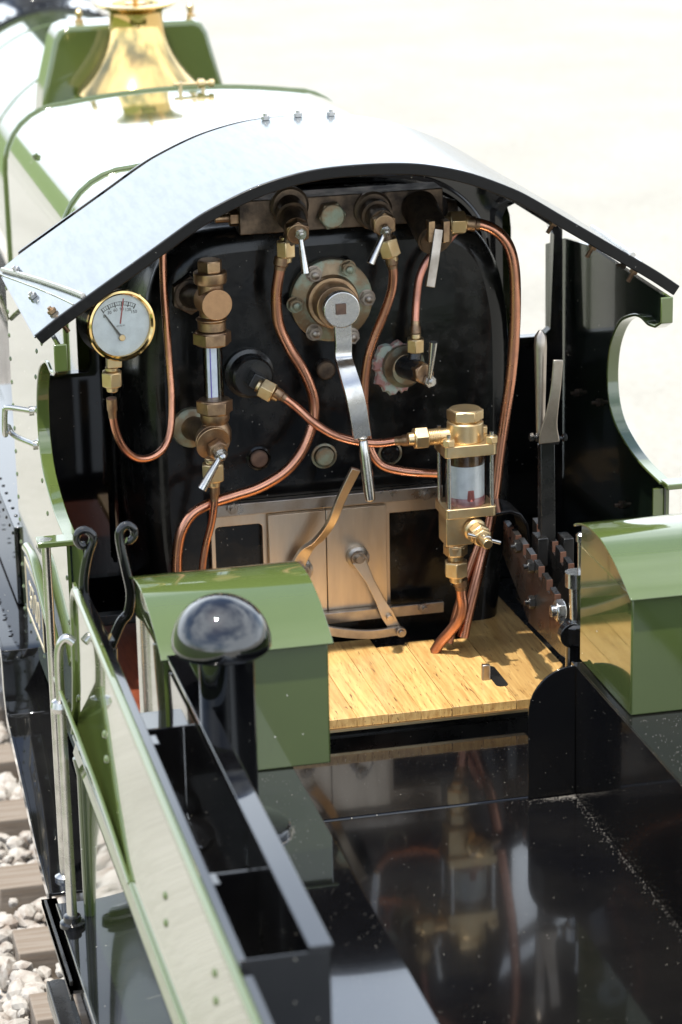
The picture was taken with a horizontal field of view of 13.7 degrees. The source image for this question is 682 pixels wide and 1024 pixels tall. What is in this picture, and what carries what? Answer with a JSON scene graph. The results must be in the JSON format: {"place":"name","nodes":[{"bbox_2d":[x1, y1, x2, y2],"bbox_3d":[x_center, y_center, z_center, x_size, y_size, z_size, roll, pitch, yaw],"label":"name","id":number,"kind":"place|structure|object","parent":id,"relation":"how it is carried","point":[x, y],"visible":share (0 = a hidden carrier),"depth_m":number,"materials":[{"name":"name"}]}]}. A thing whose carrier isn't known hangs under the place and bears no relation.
{"place":"outdoors","nodes":[
{"label":"outdoors","id":0,"kind":"place"},
{"bbox_2d":[95,0,681,513],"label":"ground","id":1,"kind":"structure","parent":0,"point":[573,108],"depth_m":6.86,"materials":[{"name":"white"}]},
{"bbox_2d":[0,658,82,1023],"bbox_3d":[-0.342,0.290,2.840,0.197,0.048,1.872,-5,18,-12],"label":"ballast stones","id":2,"kind":"object","parent":1,"relation":"on","point":[21,981],"visible":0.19,"depth_m":2.56,"materials":[{"name":"gravel"}]},
{"bbox_2d":[0,692,7,728],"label":"railway sleeper","id":3,"kind":"object","parent":2,"relation":"on","point":[2,713],"depth_m":3.03,"materials":[{"name":"grey wood"}]},
{"bbox_2d":[0,743,18,782],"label":"railway sleeper","id":4,"kind":"object","parent":2,"relation":"on","point":[7,762],"depth_m":2.90,"materials":[{"name":"grey wood"}]},
{"bbox_2d":[0,799,29,836],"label":"railway sleeper","id":5,"kind":"object","parent":2,"relation":"on","point":[13,818],"depth_m":2.76,"materials":[{"name":"brown wood"}]},
{"bbox_2d":[12,926,59,979],"bbox_3d":[-0.021,0.371,2.566,0.546,0.037,0.048,-5,18,-12],"label":"railway sleeper","id":6,"kind":"object","parent":2,"relation":"on","point":[35,947],"visible":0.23,"depth_m":2.49,"materials":[{"name":"brown wood"}]},
{"bbox_2d":[0,863,79,914],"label":"railway sleeper","id":7,"kind":"object","parent":2,"relation":"on","point":[23,884],"visible":0.09,"depth_m":2.62,"materials":[{"name":"brown wood"}]},
{"bbox_2d":[29,992,89,1023],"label":"railway sleeper","id":8,"kind":"object","parent":2,"relation":"on","point":[40,1011],"visible":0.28,"depth_m":2.38,"materials":[{"name":"brown wood"}]},
{"bbox_3d":[-0.468,-0.103,3.951,0.024,0.026,8.500,-5,18,-12],"label":"running rail","id":9,"kind":"object","parent":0,"visible":0},
{"bbox_2d":[0,0,681,898],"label":"steam locomotive","id":10,"kind":"object","parent":9,"relation":"on","point":[252,324],"visible":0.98,"depth_m":2.30,"materials":[{"name":"black paint"}]},
{"bbox_2d":[209,467,443,638],"bbox_3d":[-0.007,0.031,2.308,0.191,0.155,0.055,-5,18,-12],"label":"firehole door","id":11,"kind":"structure","parent":10,"relation":"in","point":[341,539],"depth_m":2.32,"materials":[{"name":"grey metal"}]},
{"bbox_2d":[41,513,681,1023],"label":"tender","id":12,"kind":"object","parent":10,"relation":"attached to","point":[255,849],"visible":1,"depth_m":1.89,"materials":[{"name":"black paint"}]}
]}

